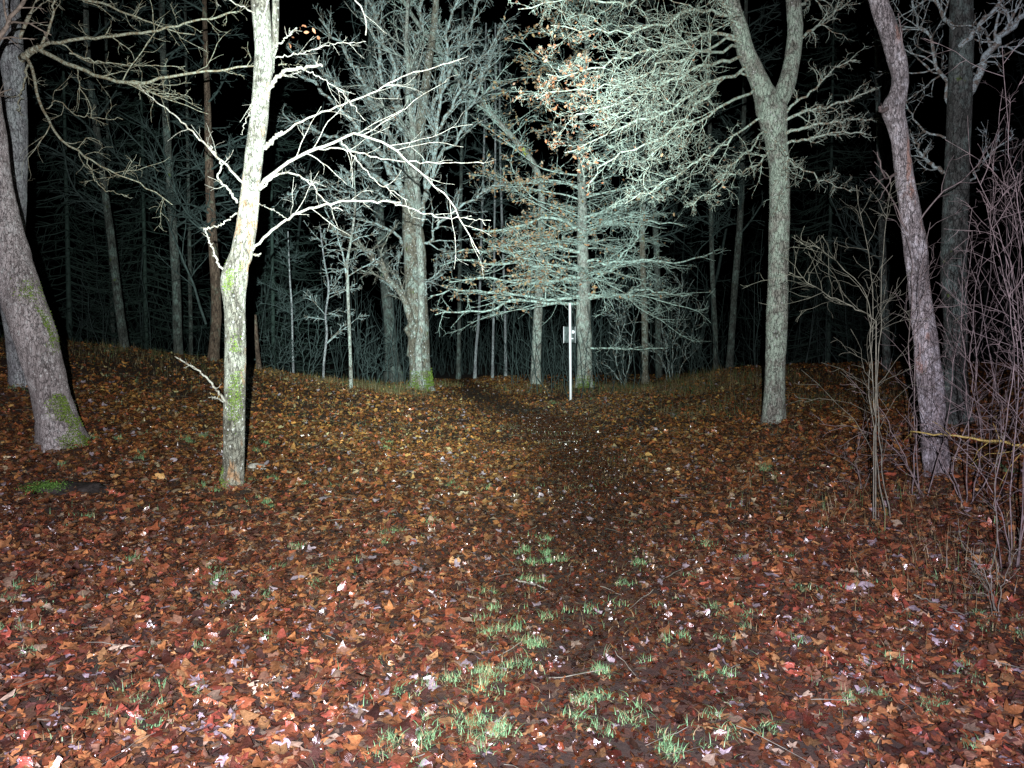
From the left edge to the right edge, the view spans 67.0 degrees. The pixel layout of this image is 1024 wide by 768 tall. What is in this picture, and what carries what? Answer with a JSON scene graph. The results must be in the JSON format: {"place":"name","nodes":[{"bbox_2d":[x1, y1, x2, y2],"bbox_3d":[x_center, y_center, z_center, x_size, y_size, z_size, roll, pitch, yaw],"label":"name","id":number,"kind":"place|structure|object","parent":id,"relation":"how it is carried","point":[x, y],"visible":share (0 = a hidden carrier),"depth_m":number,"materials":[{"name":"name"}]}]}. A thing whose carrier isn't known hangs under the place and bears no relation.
{"place":"outdoors","nodes":[
{"label":"outdoors","id":0,"kind":"place"},
{"bbox_2d":[0,338,1023,767],"bbox_3d":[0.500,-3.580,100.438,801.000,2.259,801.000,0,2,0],"label":"ground","id":1,"kind":"structure","parent":0,"point":[624,748],"depth_m":5.37,"materials":[{"name":"brown plant"}]},
{"bbox_2d":[0,0,91,452],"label":"leaning tree","id":2,"kind":"object","parent":1,"relation":"on","point":[34,335],"visible":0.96,"depth_m":8.53,"materials":[{"name":"grey plant"}]},
{"bbox_2d":[14,479,118,495],"bbox_3d":[-4.184,0.947,7.161,0.982,0.144,0.552,-1,3,-24],"label":"moss patch","id":3,"kind":"object","parent":1,"relation":"on","point":[84,487],"visible":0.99,"depth_m":7.09,"materials":[{"name":"green plant"}]},
{"bbox_2d":[26,0,132,348],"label":"bare tree","id":4,"kind":"object","parent":1,"relation":"on","point":[117,292],"visible":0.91,"depth_m":17.73,"materials":[{"name":"grey plant"}]},
{"bbox_2d":[0,0,171,347],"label":"spruce tree","id":5,"kind":"object","parent":1,"relation":"on","point":[66,214],"visible":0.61,"depth_m":21.81,"materials":[{"name":"green plant"}]},
{"bbox_2d":[41,0,156,343],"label":"bare tree","id":6,"kind":"object","parent":1,"relation":"on","point":[107,98],"visible":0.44,"depth_m":24.59,"materials":[{"name":"grey plant"}]},
{"bbox_2d":[48,0,224,354],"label":"spruce tree","id":7,"kind":"object","parent":1,"relation":"on","point":[144,254],"visible":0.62,"depth_m":23.67,"materials":[{"name":"green plant"}]},
{"bbox_2d":[0,0,298,387],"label":"bare tree","id":8,"kind":"object","parent":1,"relation":"on","point":[13,68],"visible":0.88,"depth_m":10.69,"materials":[{"name":"grey plant"}]},
{"bbox_2d":[77,0,247,355],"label":"bare tree","id":9,"kind":"object","parent":1,"relation":"on","point":[166,150],"visible":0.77,"depth_m":18.30,"materials":[{"name":"grey plant"}]},
{"bbox_2d":[138,0,264,354],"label":"bare tree","id":10,"kind":"object","parent":1,"relation":"on","point":[189,245],"visible":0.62,"depth_m":23.73,"materials":[{"name":"brown plant"}]},
{"bbox_2d":[134,0,284,361],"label":"bare tree","id":11,"kind":"object","parent":1,"relation":"on","point":[210,210],"visible":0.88,"depth_m":17.53,"materials":[{"name":"brown plant"}]},
{"bbox_2d":[247,315,261,368],"bbox_3d":[-5.853,-0.780,17.581,0.360,1.584,0.144,0,2,0],"label":"tree stump","id":12,"kind":"object","parent":1,"relation":"on","point":[258,360],"visible":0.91,"depth_m":17.54,"materials":[{"name":"brown wood"}]},
{"bbox_2d":[247,463,266,470],"bbox_3d":[-2.862,0.962,8.698,0.219,0.148,0.164,0,2,0],"label":"stone","id":13,"kind":"object","parent":1,"relation":"on","point":[251,465],"visible":0.41,"depth_m":8.66,"materials":[{"name":"grey stone"}]},
{"bbox_2d":[259,320,298,370],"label":"bare shrub","id":14,"kind":"object","parent":1,"relation":"on","point":[280,358],"visible":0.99,"depth_m":18.74,"materials":[{"name":"grey plant"}]},
{"bbox_2d":[209,26,352,376],"bbox_3d":[-8.381,-6.200,26.731,5.741,13.580,5.128,1,3,21],"label":"spruce tree","id":15,"kind":"object","parent":1,"relation":"on","point":[273,274],"visible":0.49,"depth_m":26.78,"materials":[{"name":"green plant"}]},
{"bbox_2d":[254,223,335,373],"bbox_3d":[-5.415,-1.907,19.385,1.880,4.199,1.666,0,2,0],"label":"thin tree","id":16,"kind":"object","parent":1,"relation":"on","point":[291,305],"visible":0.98,"depth_m":19.42,"materials":[{"name":"grey plant"}]},
{"bbox_2d":[292,292,332,375],"bbox_3d":[-5.003,-1.171,19.349,1.292,2.274,0.887,2,3,42],"label":"bare shrub","id":17,"kind":"object","parent":1,"relation":"on","point":[308,330],"visible":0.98,"depth_m":19.41,"materials":[{"name":"grey plant"}]},
{"bbox_2d":[137,0,492,487],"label":"bare tree","id":18,"kind":"object","parent":1,"relation":"on","point":[234,279],"visible":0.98,"depth_m":7.36,"materials":[{"name":"grey plant"}]},
{"bbox_2d":[302,220,369,377],"bbox_3d":[-4.418,-1.863,19.389,1.601,4.275,1.577,0,2,0],"label":"thin tree","id":19,"kind":"object","parent":1,"relation":"on","point":[331,313],"visible":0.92,"depth_m":19.13,"materials":[{"name":"grey plant"}]},
{"bbox_2d":[319,127,388,388],"bbox_3d":[-3.628,-2.832,17.816,1.529,6.312,1.620,0,2,0],"label":"birch sapling","id":20,"kind":"object","parent":1,"relation":"on","point":[346,265],"visible":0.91,"depth_m":17.67,"materials":[{"name":"grey plant"}]},
{"bbox_2d":[341,611,369,616],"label":"fallen twig","id":21,"kind":"object","parent":1,"relation":"on","point":[343,612],"visible":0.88,"depth_m":4.51,"materials":[{"name":"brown wood"}]},
{"bbox_2d":[348,703,383,714],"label":"fallen twig","id":22,"kind":"object","parent":1,"relation":"on","point":[350,704],"visible":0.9,"depth_m":3.36,"materials":[{"name":"white wood"}]},
{"bbox_2d":[352,316,394,383],"bbox_3d":[-3.655,-0.878,20.569,1.120,1.916,1.148,-1,2,-17],"label":"bare shrub","id":23,"kind":"object","parent":1,"relation":"on","point":[369,359],"visible":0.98,"depth_m":20.48,"materials":[{"name":"grey plant"}]},
{"bbox_2d":[335,0,436,382],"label":"bare tree","id":24,"kind":"object","parent":1,"relation":"on","point":[387,304],"visible":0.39,"depth_m":25.21,"materials":[{"name":"grey plant"}]},
{"bbox_2d":[268,0,519,391],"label":"spreading tree","id":25,"kind":"object","parent":1,"relation":"on","point":[413,296],"visible":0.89,"depth_m":19.59,"materials":[{"name":"beige plant"}]},
{"bbox_2d":[424,0,505,378],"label":"bare tree","id":26,"kind":"object","parent":1,"relation":"on","point":[458,357],"visible":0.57,"depth_m":30.68,"materials":[{"name":"grey plant"}]},
{"bbox_2d":[387,0,544,383],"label":"bare tree","id":27,"kind":"object","parent":1,"relation":"on","point":[538,311],"visible":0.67,"depth_m":23.69,"materials":[{"name":"grey plant"}]},
{"bbox_2d":[437,23,521,377],"bbox_3d":[-1.219,-6.882,29.770,3.350,13.747,3.631,0,2,0],"label":"bare tree","id":28,"kind":"object","parent":1,"relation":"on","point":[479,304],"visible":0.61,"depth_m":29.74,"materials":[{"name":"grey plant"}]},
{"bbox_2d":[445,23,532,377],"bbox_3d":[-0.875,-7.003,29.836,3.139,13.982,2.594,2,3,45],"label":"bare tree","id":29,"kind":"object","parent":1,"relation":"on","point":[493,317],"visible":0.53,"depth_m":29.70,"materials":[{"name":"grey plant"}]},
{"bbox_2d":[461,19,538,375],"bbox_3d":[-0.425,-7.125,30.963,3.403,14.193,3.878,0,2,0],"label":"bare tree","id":30,"kind":"object","parent":1,"relation":"on","point":[503,269],"visible":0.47,"depth_m":30.73,"materials":[{"name":"grey plant"}]},
{"bbox_2d":[0,7,1023,398],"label":"distant woods","id":31,"kind":"object","parent":1,"relation":"on","point":[564,359],"visible":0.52,"depth_m":35.78,"materials":[{"name":"grey plant"}]},
{"bbox_2d":[0,348,1023,767],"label":"grass","id":32,"kind":"structure","parent":1,"relation":"on","point":[502,728],"depth_m":3.83,"materials":[{"name":"green plant"}]},
{"bbox_2d":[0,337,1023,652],"bbox_3d":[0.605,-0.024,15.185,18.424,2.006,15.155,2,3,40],"label":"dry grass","id":33,"kind":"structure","parent":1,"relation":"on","point":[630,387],"depth_m":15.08,"materials":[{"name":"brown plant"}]},
{"bbox_2d":[0,352,1023,767],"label":"twig litter","id":34,"kind":"object","parent":1,"relation":"on","point":[518,566],"visible":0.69,"depth_m":5.07,"materials":[{"name":"brown plant"}]},
{"bbox_2d":[516,579,547,589],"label":"fallen twig","id":35,"kind":"object","parent":1,"relation":"on","point":[531,583],"visible":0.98,"depth_m":5.27,"materials":[{"name":"grey wood"}]},
{"bbox_2d":[563,303,574,401],"bbox_3d":[1.478,-0.715,19.919,0.311,2.736,0.148,0,2,0],"label":"sign post","id":36,"kind":"object","parent":1,"relation":"on","point":[569,334],"visible":0.9,"depth_m":19.89,"materials":[{"name":"white metal"}]},
{"bbox_2d":[427,0,730,387],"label":"beech tree","id":37,"kind":"object","parent":1,"relation":"on","point":[582,269],"visible":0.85,"depth_m":21.48,"materials":[{"name":"grey plant"}]},
{"bbox_2d":[592,276,657,385],"bbox_3d":[3.139,-1.562,22.898,2.023,3.354,1.808,-2,3,-41],"label":"bare shrub","id":38,"kind":"object","parent":1,"relation":"on","point":[612,315],"visible":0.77,"depth_m":22.83,"materials":[{"name":"grey plant"}]},
{"bbox_2d":[584,0,695,383],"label":"bare tree","id":39,"kind":"object","parent":1,"relation":"on","point":[645,375],"visible":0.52,"depth_m":22.73,"materials":[{"name":"beige plant"}]},
{"bbox_2d":[603,0,724,377],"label":"bare tree","id":40,"kind":"object","parent":1,"relation":"on","point":[659,368],"visible":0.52,"depth_m":25.71,"materials":[{"name":"grey plant"}]},
{"bbox_2d":[642,266,703,381],"bbox_3d":[4.699,-1.700,22.278,1.641,3.513,1.927,1,2,16],"label":"bare shrub","id":41,"kind":"object","parent":1,"relation":"on","point":[674,343],"visible":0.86,"depth_m":22.34,"materials":[{"name":"grey plant"}]},
{"bbox_2d":[664,304,722,375],"bbox_3d":[5.203,-1.215,22.618,1.400,2.316,1.932,2,3,41],"label":"bare shrub","id":42,"kind":"object","parent":1,"relation":"on","point":[693,348],"visible":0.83,"depth_m":22.52,"materials":[{"name":"grey plant"}]},
{"bbox_2d":[508,0,881,423],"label":"forked tree","id":43,"kind":"object","parent":1,"relation":"on","point":[771,102],"visible":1,"depth_m":10.66,"materials":[{"name":"grey plant"}]},
{"bbox_2d":[642,0,775,370],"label":"bare tree","id":44,"kind":"object","parent":1,"relation":"on","point":[712,230],"visible":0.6,"depth_m":22.27,"materials":[{"name":"grey plant"}]},
{"bbox_2d":[665,0,824,368],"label":"bare tree","id":45,"kind":"object","parent":1,"relation":"on","point":[740,229],"visible":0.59,"depth_m":20.76,"materials":[{"name":"grey plant"}]},
{"bbox_2d":[724,0,911,365],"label":"spruce tree","id":46,"kind":"object","parent":1,"relation":"on","point":[829,148],"visible":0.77,"depth_m":23.76,"materials":[{"name":"plant"}]},
{"bbox_2d":[742,174,943,518],"bbox_3d":[2.830,-0.305,6.633,1.551,2.979,1.442,0,2,0],"label":"bare shrub","id":47,"kind":"object","parent":1,"relation":"on","point":[874,451],"visible":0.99,"depth_m":6.54,"materials":[{"name":"brown plant"}]},
{"bbox_2d":[816,389,920,488],"bbox_3d":[3.577,0.594,7.595,1.128,1.136,0.707,0,2,9],"label":"bare shrub","id":48,"kind":"object","parent":1,"relation":"on","point":[864,417],"visible":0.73,"depth_m":7.62,"materials":[{"name":"brown plant"}]},
{"bbox_2d":[820,12,948,372],"bbox_3d":[7.848,-5.937,16.631,2.798,12.916,3.932,1,3,24],"label":"bare tree","id":49,"kind":"object","parent":1,"relation":"on","point":[885,334],"visible":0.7,"depth_m":16.82,"materials":[{"name":"grey plant"}]},
{"bbox_2d":[810,203,1010,498],"bbox_3d":[3.612,-0.281,6.964,1.705,2.831,1.049,1,3,23],"label":"bare shrub","id":50,"kind":"object","parent":1,"relation":"on","point":[914,415],"visible":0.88,"depth_m":7.01,"materials":[{"name":"brown plant"}]},
{"bbox_2d":[864,0,994,476],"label":"crooked tree","id":51,"kind":"object","parent":1,"relation":"on","point":[891,109],"visible":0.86,"depth_m":7.58,"materials":[{"name":"grey plant"}]},
{"bbox_2d":[914,594,967,614],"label":"fallen twig","id":52,"kind":"object","parent":1,"relation":"on","point":[939,606],"visible":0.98,"depth_m":4.69,"materials":[{"name":"grey wood"}]},
{"bbox_2d":[866,0,1023,427],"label":"bare tree","id":53,"kind":"object","parent":1,"relation":"on","point":[961,84],"visible":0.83,"depth_m":10.00,"materials":[{"name":"grey plant"}]},
{"bbox_2d":[905,38,1023,570],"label":"bare shrub","id":54,"kind":"object","parent":1,"relation":"on","point":[1007,415],"visible":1,"depth_m":5.39,"materials":[{"name":"brown plant"}]},
{"bbox_2d":[905,211,1023,504],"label":"bare shrub","id":55,"kind":"object","parent":1,"relation":"on","point":[972,400],"visible":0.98,"depth_m":6.71,"materials":[{"name":"brown plant"}]},
{"bbox_2d":[906,422,1023,484],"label":"branch","id":56,"kind":"object","parent":1,"relation":"on","point":[993,441],"visible":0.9,"depth_m":6.12,"materials":[{"name":"brown plant"}]},
{"bbox_2d":[907,80,1023,443],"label":"bare shrub","id":57,"kind":"object","parent":1,"relation":"on","point":[997,355],"visible":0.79,"depth_m":9.09,"materials":[{"name":"purple plant"}]},
{"bbox_2d":[953,432,1023,615],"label":"bare shrub","id":58,"kind":"object","parent":1,"relation":"on","point":[972,570],"visible":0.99,"depth_m":4.63,"materials":[{"name":"grey plant"}]},
{"bbox_2d":[0,0,1023,352],"label":"sky","id":59,"kind":"structure","parent":0,"point":[227,106],"materials":[{"name":"black"}]}
]}

